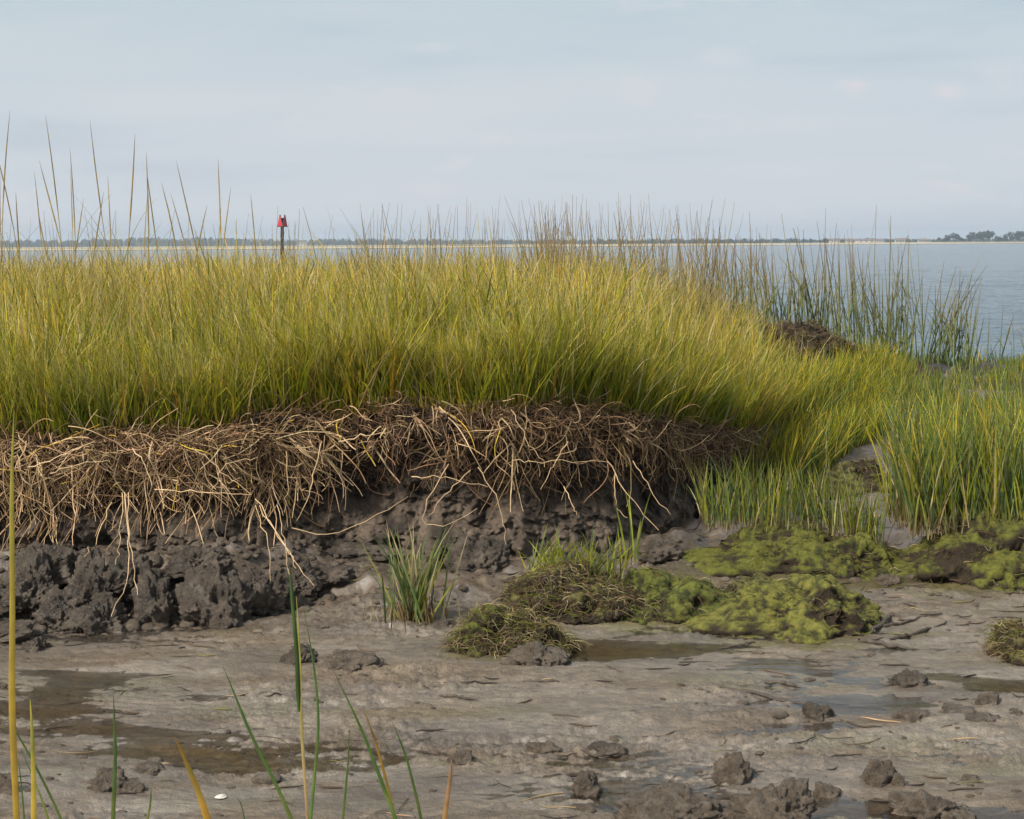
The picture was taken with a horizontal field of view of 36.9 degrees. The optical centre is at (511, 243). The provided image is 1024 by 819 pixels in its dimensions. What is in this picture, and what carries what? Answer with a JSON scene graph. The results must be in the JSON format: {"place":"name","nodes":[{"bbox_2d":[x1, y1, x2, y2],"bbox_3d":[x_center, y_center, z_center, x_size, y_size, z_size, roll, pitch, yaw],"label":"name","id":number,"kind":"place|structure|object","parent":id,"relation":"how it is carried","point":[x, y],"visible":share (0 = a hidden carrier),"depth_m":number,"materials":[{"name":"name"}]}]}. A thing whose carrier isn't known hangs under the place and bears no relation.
{"place":"outdoors","nodes":[
{"label":"outdoors","id":0,"kind":"place"},
{"bbox_2d":[0,212,885,443],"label":"marsh grass","id":1,"kind":"structure","parent":0,"point":[471,336],"depth_m":6.43,"materials":[{"name":"plant"}]},
{"bbox_2d":[0,361,1018,561],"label":"bank","id":2,"kind":"structure","parent":0,"point":[530,521],"depth_m":6.19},
{"bbox_2d":[0,114,10,358],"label":"tall grass stalk","id":3,"kind":"object","parent":2,"relation":"on","point":[2,210],"depth_m":6.50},
{"bbox_2d":[0,167,26,320],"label":"tall grass stalk","id":4,"kind":"object","parent":2,"relation":"on","point":[15,238],"depth_m":6.63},
{"bbox_2d":[16,222,93,326],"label":"tall grass stalk","id":5,"kind":"object","parent":2,"relation":"on","point":[49,268],"depth_m":7.28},
{"bbox_2d":[39,161,78,309],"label":"tall grass stalk","id":6,"kind":"object","parent":2,"relation":"on","point":[57,229],"depth_m":7.08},
{"bbox_2d":[45,115,81,350],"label":"tall grass stalk","id":7,"kind":"object","parent":2,"relation":"on","point":[59,224],"depth_m":6.32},
{"bbox_2d":[45,154,108,327],"bbox_3d":[-1.866,0.157,6.577,0.288,1.120,0.214,0,0,45],"label":"tall grass stalk","id":8,"kind":"object","parent":2,"relation":"on","point":[75,245],"depth_m":6.54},
{"bbox_2d":[79,125,126,362],"bbox_3d":[-1.698,0.121,6.320,0.174,1.232,0.278,0,0,29],"label":"tall grass stalk","id":9,"kind":"object","parent":2,"relation":"on","point":[104,239],"depth_m":6.27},
{"bbox_2d":[87,186,133,299],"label":"tall grass stalk","id":10,"kind":"object","parent":2,"relation":"on","point":[110,242],"depth_m":7.78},
{"bbox_2d":[90,139,155,354],"bbox_3d":[-1.661,0.129,6.551,0.301,1.195,0.072,0,0,13],"label":"tall grass stalk","id":11,"kind":"object","parent":2,"relation":"on","point":[128,240],"depth_m":6.54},
{"bbox_2d":[122,155,193,353],"bbox_3d":[-1.583,0.151,6.794,0.306,1.102,0.160,0,0,20],"label":"tall grass stalk","id":12,"kind":"object","parent":2,"relation":"on","point":[148,248],"depth_m":6.80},
{"bbox_2d":[157,183,189,325],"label":"tall grass stalk","id":13,"kind":"object","parent":2,"relation":"on","point":[175,245],"depth_m":7.22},
{"bbox_2d":[146,170,206,320],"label":"tall grass stalk","id":14,"kind":"object","parent":2,"relation":"on","point":[157,251],"depth_m":7.25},
{"bbox_2d":[176,162,215,343],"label":"tall grass stalk","id":15,"kind":"object","parent":2,"relation":"on","point":[193,238],"depth_m":6.42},
{"bbox_2d":[186,165,255,329],"bbox_3d":[-1.302,0.160,6.881,0.332,1.092,0.142,0,0,17],"label":"tall grass stalk","id":16,"kind":"object","parent":2,"relation":"on","point":[221,246],"depth_m":6.90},
{"bbox_2d":[0,370,780,615],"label":"hanging roots","id":17,"kind":"object","parent":2,"relation":"hanging from","point":[114,460],"visible":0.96,"depth_m":6.00,"materials":[{"name":"plant"}]},
{"bbox_2d":[0,193,804,350],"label":"flower stalks","id":18,"kind":"object","parent":2,"relation":"on","point":[631,248],"visible":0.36,"depth_m":12.09,"materials":[{"name":"plant"}]},
{"bbox_2d":[699,223,768,329],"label":"reed clump","id":19,"kind":"object","parent":2,"relation":"on","point":[723,280],"visible":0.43,"depth_m":13.28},
{"bbox_2d":[724,224,783,331],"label":"reed clump","id":20,"kind":"object","parent":2,"relation":"on","point":[741,287],"visible":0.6,"depth_m":13.37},
{"bbox_2d":[725,230,797,324],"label":"reed clump","id":21,"kind":"object","parent":2,"relation":"on","point":[773,303],"visible":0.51,"depth_m":13.64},
{"bbox_2d":[755,230,821,325],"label":"reed clump","id":22,"kind":"object","parent":2,"relation":"on","point":[801,304],"visible":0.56,"depth_m":13.82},
{"bbox_2d":[757,316,874,370],"bbox_3d":[2.208,0.999,11.985,1.142,0.887,1.140,0,0,-43],"label":"sod mound","id":23,"kind":"object","parent":2,"relation":"on","point":[811,333],"visible":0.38,"depth_m":11.69,"materials":[{"name":"plant"}]},
{"bbox_2d":[781,212,883,344],"bbox_3d":[2.893,0.420,14.048,0.776,1.479,0.749,0,0,41],"label":"reed clump","id":24,"kind":"object","parent":2,"relation":"on","point":[820,310],"visible":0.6,"depth_m":14.00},
{"bbox_2d":[807,223,874,346],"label":"reed clump","id":25,"kind":"object","parent":2,"relation":"on","point":[844,319],"visible":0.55,"depth_m":14.15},
{"bbox_2d":[824,229,900,350],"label":"reed clump","id":26,"kind":"object","parent":2,"relation":"on","point":[879,333],"visible":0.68,"depth_m":14.38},
{"bbox_2d":[855,268,921,360],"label":"reed clump","id":27,"kind":"object","parent":2,"relation":"on","point":[893,333],"visible":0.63,"depth_m":14.61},
{"bbox_2d":[867,205,929,367],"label":"reed clump","id":28,"kind":"object","parent":2,"relation":"on","point":[899,317],"visible":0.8,"depth_m":14.68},
{"bbox_2d":[921,256,980,367],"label":"reed clump","id":29,"kind":"object","parent":2,"relation":"on","point":[941,339],"visible":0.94,"depth_m":14.99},
{"bbox_2d":[930,267,986,369],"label":"reed clump","id":30,"kind":"object","parent":2,"relation":"on","point":[960,346],"visible":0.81,"depth_m":15.14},
{"bbox_2d":[968,301,1003,363],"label":"reed clump","id":31,"kind":"object","parent":2,"relation":"on","point":[988,338],"visible":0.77,"depth_m":15.36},
{"bbox_2d":[995,315,1023,360],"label":"reed clump","id":32,"kind":"object","parent":2,"relation":"on","point":[1009,329],"visible":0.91,"depth_m":15.64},
{"bbox_2d":[0,361,1023,818],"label":"mudflat","id":33,"kind":"structure","parent":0,"point":[632,711],"depth_m":4.30,"materials":[{"name":"soil"}]},
{"bbox_2d":[0,772,18,794],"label":"mud clod","id":34,"kind":"object","parent":33,"relation":"on","point":[5,784],"visible":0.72,"depth_m":3.64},
{"bbox_2d":[9,414,19,818],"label":"tall grass","id":35,"kind":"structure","parent":33,"relation":"on","point":[13,753],"depth_m":1.91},
{"bbox_2d":[0,618,36,646],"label":"mud clod","id":36,"kind":"object","parent":33,"relation":"on","point":[24,630],"visible":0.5,"depth_m":5.05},
{"bbox_2d":[0,545,60,619],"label":"mud clod","id":37,"kind":"object","parent":33,"relation":"on","point":[34,574],"visible":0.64,"depth_m":5.33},
{"bbox_2d":[4,714,61,818],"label":"tall grass","id":38,"kind":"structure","parent":33,"relation":"on","point":[47,789],"depth_m":2.01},
{"bbox_2d":[30,700,36,818],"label":"tall grass","id":39,"kind":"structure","parent":33,"relation":"on","point":[33,792],"depth_m":1.91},
{"bbox_2d":[16,636,52,652],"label":"mud clod","id":40,"kind":"object","parent":33,"relation":"on","point":[36,644],"visible":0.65,"depth_m":4.95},
{"bbox_2d":[19,540,83,589],"bbox_3d":[-1.670,1.161,5.505,0.270,0.190,0.239,0,0,36],"label":"mud clod","id":41,"kind":"object","parent":33,"relation":"on","point":[63,559],"visible":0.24,"depth_m":5.44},
{"bbox_2d":[31,587,82,633],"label":"mud clod","id":42,"kind":"object","parent":33,"relation":"on","point":[56,609],"visible":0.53,"depth_m":5.22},
{"bbox_2d":[63,545,116,606],"bbox_3d":[-1.490,1.210,5.412,0.203,0.284,0.151,0,0,0],"label":"mud clod","id":43,"kind":"object","parent":33,"relation":"on","point":[87,584],"visible":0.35,"depth_m":5.38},
{"bbox_2d":[72,592,127,635],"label":"mud clod","id":44,"kind":"object","parent":33,"relation":"on","point":[94,617],"visible":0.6,"depth_m":5.21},
{"bbox_2d":[87,766,128,791],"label":"mud clod","id":45,"kind":"object","parent":33,"relation":"on","point":[102,781],"visible":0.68,"depth_m":3.68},
{"bbox_2d":[111,694,116,818],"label":"tall grass","id":46,"kind":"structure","parent":33,"relation":"on","point":[113,806],"depth_m":2.01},
{"bbox_2d":[100,548,152,601],"bbox_3d":[-1.386,1.176,5.464,0.210,0.180,0.178,0,0,-30],"label":"mud clod","id":47,"kind":"object","parent":33,"relation":"on","point":[114,575],"visible":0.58,"depth_m":5.41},
{"bbox_2d":[118,778,145,791],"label":"mud clod","id":48,"kind":"object","parent":33,"relation":"on","point":[132,785],"visible":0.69,"depth_m":3.67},
{"bbox_2d":[131,761,164,774],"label":"mud clod","id":49,"kind":"object","parent":33,"relation":"on","point":[151,768],"visible":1,"depth_m":3.80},
{"bbox_2d":[143,600,158,612],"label":"mud clod","id":50,"kind":"object","parent":33,"relation":"on","point":[151,607],"visible":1,"depth_m":5.25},
{"bbox_2d":[128,561,179,625],"bbox_3d":[-1.237,1.263,5.349,0.196,0.312,0.174,0,0,17],"label":"mud clod","id":51,"kind":"object","parent":33,"relation":"on","point":[152,585],"visible":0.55,"depth_m":5.31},
{"bbox_2d":[174,736,210,818],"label":"tall grass","id":52,"kind":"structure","parent":33,"relation":"on","point":[202,802],"depth_m":1.81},
{"bbox_2d":[158,544,235,581],"bbox_3d":[-1.146,1.158,5.572,0.314,0.146,0.229,0,0,0],"label":"mud clod","id":53,"kind":"object","parent":33,"relation":"on","point":[183,559],"visible":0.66,"depth_m":5.52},
{"bbox_2d":[170,561,257,629],"bbox_3d":[-1.068,1.261,5.369,0.356,0.325,0.249,0,0,14],"label":"mud clod","id":54,"kind":"object","parent":33,"relation":"on","point":[224,602],"visible":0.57,"depth_m":5.29,"materials":[{"name":"soil"}]},
{"bbox_2d":[183,598,200,612],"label":"mud clod","id":55,"kind":"object","parent":54,"relation":"on","point":[191,605],"visible":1,"depth_m":5.26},
{"bbox_2d":[223,667,292,818],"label":"tall grass","id":56,"kind":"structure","parent":33,"relation":"on","point":[285,805],"depth_m":1.91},
{"bbox_2d":[238,567,293,616],"bbox_3d":[-0.915,1.258,5.467,0.250,0.201,0.216,0,0,-24],"label":"mud clod","id":57,"kind":"object","parent":33,"relation":"on","point":[272,596],"visible":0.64,"depth_m":5.43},
{"bbox_2d":[279,643,318,663],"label":"mud clod","id":58,"kind":"object","parent":33,"relation":"on","point":[289,658],"visible":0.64,"depth_m":4.75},
{"bbox_2d":[289,563,308,818],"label":"tall grass","id":59,"kind":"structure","parent":33,"relation":"on","point":[298,672],"depth_m":2.00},
{"bbox_2d":[283,557,322,599],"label":"mud clod","id":60,"kind":"object","parent":33,"relation":"on","point":[303,585],"visible":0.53,"depth_m":5.57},
{"bbox_2d":[303,608,319,818],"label":"tall grass","id":61,"kind":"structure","parent":33,"relation":"on","point":[315,761],"depth_m":2.06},
{"bbox_2d":[312,563,356,584],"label":"mud clod","id":62,"kind":"object","parent":33,"relation":"on","point":[336,575],"visible":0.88,"depth_m":5.63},
{"bbox_2d":[342,726,349,818],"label":"tall grass","id":63,"kind":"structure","parent":33,"relation":"on","point":[344,800],"depth_m":2.06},
{"bbox_2d":[315,649,384,672],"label":"mud clod","id":64,"kind":"object","parent":33,"relation":"on","point":[350,661],"visible":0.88,"depth_m":4.70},
{"bbox_2d":[325,541,399,561],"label":"mud clod","id":65,"kind":"object","parent":33,"relation":"on","point":[351,551],"visible":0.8,"depth_m":6.00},
{"bbox_2d":[334,672,396,818],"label":"tall grass","id":66,"kind":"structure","parent":33,"relation":"on","point":[390,805],"depth_m":1.96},
{"bbox_2d":[363,708,392,818],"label":"tall grass","id":67,"kind":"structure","parent":33,"relation":"on","point":[383,771],"depth_m":1.98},
{"bbox_2d":[392,721,422,818],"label":"tall grass","id":68,"kind":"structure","parent":33,"relation":"on","point":[414,790],"depth_m":2.01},
{"bbox_2d":[377,562,452,573],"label":"mud clod","id":69,"kind":"object","parent":33,"relation":"on","point":[384,569],"visible":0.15,"depth_m":5.81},
{"bbox_2d":[355,520,477,632],"bbox_3d":[-0.308,1.122,5.228,0.394,0.361,0.340,0,0,-39],"label":"grass tuft","id":70,"kind":"object","parent":33,"relation":"on","point":[414,603],"visible":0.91,"depth_m":5.22,"materials":[{"name":"plant"}]},
{"bbox_2d":[427,618,456,629],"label":"mud clod","id":71,"kind":"object","parent":33,"relation":"on","point":[444,623],"visible":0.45,"depth_m":5.19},
{"bbox_2d":[442,759,451,818],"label":"tall grass","id":72,"kind":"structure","parent":33,"relation":"on","point":[446,805],"depth_m":2.01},
{"bbox_2d":[447,749,480,765],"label":"mud clod","id":73,"kind":"object","parent":33,"relation":"on","point":[460,757],"visible":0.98,"depth_m":3.84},
{"bbox_2d":[443,530,509,573],"bbox_3d":[-0.140,1.213,5.915,0.288,0.205,0.227,0,0,0],"label":"mud clod","id":74,"kind":"object","parent":33,"relation":"on","point":[490,554],"visible":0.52,"depth_m":5.84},
{"bbox_2d":[0,462,1021,817],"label":"mud crumbs","id":75,"kind":"object","parent":33,"relation":"on","point":[302,606],"visible":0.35,"depth_m":5.41,"materials":[{"name":"soil"}]},
{"bbox_2d":[0,444,1023,818],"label":"plant litter","id":76,"kind":"object","parent":33,"relation":"on","point":[562,714],"visible":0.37,"depth_m":4.39,"materials":[{"name":"plant"}]},
{"bbox_2d":[435,596,596,659],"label":"root clump","id":77,"kind":"object","parent":33,"relation":"on","point":[497,628],"visible":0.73,"depth_m":4.88,"materials":[{"name":"plant"}]},
{"bbox_2d":[499,640,571,666],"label":"mud clod","id":78,"kind":"object","parent":33,"relation":"on","point":[534,653],"visible":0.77,"depth_m":4.74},
{"bbox_2d":[525,740,560,753],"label":"mud clod","id":79,"kind":"object","parent":33,"relation":"on","point":[547,746],"visible":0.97,"depth_m":3.96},
{"bbox_2d":[487,524,660,626],"bbox_3d":[0.218,1.163,5.442,0.576,0.365,0.491,0,0,-16],"label":"root clump","id":80,"kind":"object","parent":33,"relation":"on","point":[571,590],"visible":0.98,"depth_m":5.33,"materials":[{"name":"plant"}]},
{"bbox_2d":[575,803,596,812],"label":"mud clod","id":81,"kind":"object","parent":33,"relation":"on","point":[589,808],"visible":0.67,"depth_m":3.50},
{"bbox_2d":[572,769,602,800],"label":"mud clod","id":82,"kind":"object","parent":33,"relation":"on","point":[585,785],"visible":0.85,"depth_m":3.64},
{"bbox_2d":[586,740,627,757],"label":"mud clod","id":83,"kind":"object","parent":33,"relation":"on","point":[604,749],"visible":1,"depth_m":3.93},
{"bbox_2d":[613,490,649,568],"bbox_3d":[0.441,1.113,6.008,0.160,0.310,0.150,0,0,-31],"label":"grass sprout","id":84,"kind":"object","parent":33,"relation":"on","point":[635,555],"depth_m":6.00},
{"bbox_2d":[618,536,684,562],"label":"mud clod","id":85,"kind":"object","parent":33,"relation":"on","point":[657,549],"visible":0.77,"depth_m":6.10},
{"bbox_2d":[612,781,733,818],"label":"mud clod","id":86,"kind":"object","parent":33,"relation":"on","point":[671,800],"visible":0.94,"depth_m":3.40,"materials":[{"name":"soil"}]},
{"bbox_2d":[617,561,732,624],"bbox_3d":[0.524,1.248,5.459,0.707,0.248,0.477,0,0,0],"label":"algae mound","id":87,"kind":"object","parent":33,"relation":"on","point":[668,597],"visible":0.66,"depth_m":5.32,"materials":[{"name":"plant"}]},
{"bbox_2d":[711,751,754,784],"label":"mud clod","id":88,"kind":"object","parent":33,"relation":"on","point":[733,768],"visible":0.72,"depth_m":3.72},
{"bbox_2d":[718,572,785,594],"bbox_3d":[0.869,1.262,5.511,0.389,0.157,0.315,0,0,0],"label":"algae mound","id":89,"kind":"object","parent":33,"relation":"on","point":[734,587],"visible":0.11,"depth_m":5.52,"materials":[{"name":"plant"}]},
{"bbox_2d":[712,684,804,705],"bbox_3d":[0.742,1.296,4.395,0.359,0.037,0.018,0,0,26],"label":"stick","id":90,"kind":"object","parent":33,"relation":"on","point":[766,695],"visible":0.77,"depth_m":4.40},
{"bbox_2d":[728,776,818,818],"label":"mud clod","id":91,"kind":"object","parent":33,"relation":"on","point":[791,797],"visible":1,"depth_m":3.41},
{"bbox_2d":[764,680,800,687],"bbox_3d":[0.795,1.293,4.518,0.110,0.018,0.016,0,0,22],"label":"stick","id":92,"kind":"object","parent":33,"relation":"on","point":[769,682],"visible":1,"depth_m":4.51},
{"bbox_2d":[681,571,884,644],"bbox_3d":[0.949,1.247,5.250,0.754,0.253,0.573,0,0,0],"label":"algae mound","id":93,"kind":"object","parent":33,"relation":"on","point":[809,609],"visible":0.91,"depth_m":5.15,"materials":[{"name":"plant"}]},
{"bbox_2d":[667,445,904,577],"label":"grassy sod","id":94,"kind":"structure","parent":33,"relation":"on","point":[773,545],"depth_m":6.16,"materials":[{"name":"plant"}]},
{"bbox_2d":[823,528,899,580],"bbox_3d":[1.333,1.233,6.047,0.449,0.238,0.391,0,0,0],"label":"algae curtain","id":95,"kind":"object","parent":94,"relation":"on","point":[861,548],"visible":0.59,"depth_m":5.96,"materials":[{"name":"plant"}]},
{"bbox_2d":[802,701,834,721],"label":"mud clod","id":96,"kind":"object","parent":33,"relation":"on","point":[817,712],"visible":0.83,"depth_m":4.21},
{"bbox_2d":[812,781,840,799],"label":"mud clod","id":97,"kind":"object","parent":33,"relation":"on","point":[824,790],"visible":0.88,"depth_m":3.63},
{"bbox_2d":[798,454,892,500],"bbox_3d":[1.851,1.225,8.015,0.850,0.252,0.691,0,0,-26],"label":"algae mound","id":98,"kind":"object","parent":33,"relation":"on","point":[867,476],"visible":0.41,"depth_m":7.88,"materials":[{"name":"plant"}]},
{"bbox_2d":[727,303,1023,498],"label":"cordgrass","id":99,"kind":"object","parent":33,"relation":"on","point":[820,436],"visible":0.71,"depth_m":9.87,"materials":[{"name":"green plant"}]},
{"bbox_2d":[859,758,896,787],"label":"mud clod","id":100,"kind":"object","parent":33,"relation":"on","point":[877,772],"visible":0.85,"depth_m":3.67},
{"bbox_2d":[858,638,911,649],"bbox_3d":[1.205,1.292,4.957,0.174,0.026,0.025,0,0,24],"label":"stick","id":101,"kind":"object","parent":33,"relation":"on","point":[879,642],"visible":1,"depth_m":4.96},
{"bbox_2d":[871,613,903,633],"bbox_3d":[1.269,1.283,5.184,0.056,0.022,0.255,0,0,30],"label":"stick","id":102,"kind":"object","parent":33,"relation":"on","point":[884,621],"visible":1,"depth_m":5.19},
{"bbox_2d":[875,573,900,586],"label":"mud clod","id":103,"kind":"object","parent":33,"relation":"on","point":[887,579],"visible":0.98,"depth_m":5.82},
{"bbox_2d":[891,773,907,786],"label":"mud clod","id":104,"kind":"object","parent":33,"relation":"on","point":[898,779],"visible":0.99,"depth_m":3.65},
{"bbox_2d":[884,668,928,687],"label":"mud clod","id":105,"kind":"object","parent":33,"relation":"on","point":[906,678],"visible":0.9,"depth_m":4.50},
{"bbox_2d":[891,709,936,722],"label":"mud clod","id":106,"kind":"object","parent":33,"relation":"on","point":[912,716],"visible":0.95,"depth_m":4.17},
{"bbox_2d":[890,621,946,639],"bbox_3d":[1.360,1.291,5.114,0.321,0.018,0.017,0,0,-40],"label":"stick","id":107,"kind":"object","parent":33,"relation":"on","point":[904,635],"visible":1,"depth_m":5.08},
{"bbox_2d":[844,378,1023,591],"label":"grassy sod","id":108,"kind":"structure","parent":33,"relation":"on","point":[973,490],"depth_m":5.97,"materials":[{"name":"plant"}]},
{"bbox_2d":[938,703,976,713],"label":"mud clod","id":109,"kind":"object","parent":33,"relation":"on","point":[952,708],"visible":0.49,"depth_m":4.22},
{"bbox_2d":[965,712,1000,721],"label":"mud clod","id":110,"kind":"object","parent":33,"relation":"on","point":[980,716],"visible":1,"depth_m":4.14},
{"bbox_2d":[974,691,998,705],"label":"mud clod","id":111,"kind":"object","parent":33,"relation":"on","point":[991,697],"visible":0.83,"depth_m":4.29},
{"bbox_2d":[976,617,1023,666],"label":"root clump","id":112,"kind":"object","parent":33,"relation":"on","point":[1006,637],"visible":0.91,"depth_m":4.80,"materials":[{"name":"plant"}]},
{"bbox_2d":[0,244,1023,362],"bbox_3d":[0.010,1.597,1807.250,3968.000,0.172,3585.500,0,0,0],"label":"water","id":113,"kind":"structure","parent":0,"point":[1002,275],"depth_m":80.27,"materials":[{"name":"blue liquid"}]},
{"bbox_2d":[277,215,287,260],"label":"channel marker","id":114,"kind":"object","parent":113,"relation":"in","point":[282,222],"visible":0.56,"depth_m":154.83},
{"bbox_2d":[0,241,1023,250],"bbox_3d":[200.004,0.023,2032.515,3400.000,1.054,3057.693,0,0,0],"label":"shore","id":115,"kind":"structure","parent":0,"point":[358,246],"depth_m":790.97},
{"bbox_2d":[0,236,1023,246],"bbox_3d":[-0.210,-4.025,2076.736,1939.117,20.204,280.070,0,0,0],"label":"woods","id":116,"kind":"object","parent":115,"relation":"on","point":[137,242],"visible":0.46,"depth_m":2118.00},
{"bbox_2d":[598,237,1020,243],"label":"scrub","id":117,"kind":"object","parent":115,"relation":"on","point":[777,240],"visible":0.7,"depth_m":1406.03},
{"bbox_2d":[0,0,1023,245],"label":"sky","id":118,"kind":"structure","parent":0,"point":[801,111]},
{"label":"pool water","id":119,"kind":"structure","parent":0,"visible":0},
{"bbox_2d":[880,788,976,818],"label":"mud clod","id":120,"kind":"object","parent":119,"relation":"in","point":[920,803],"visible":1,"depth_m":3.50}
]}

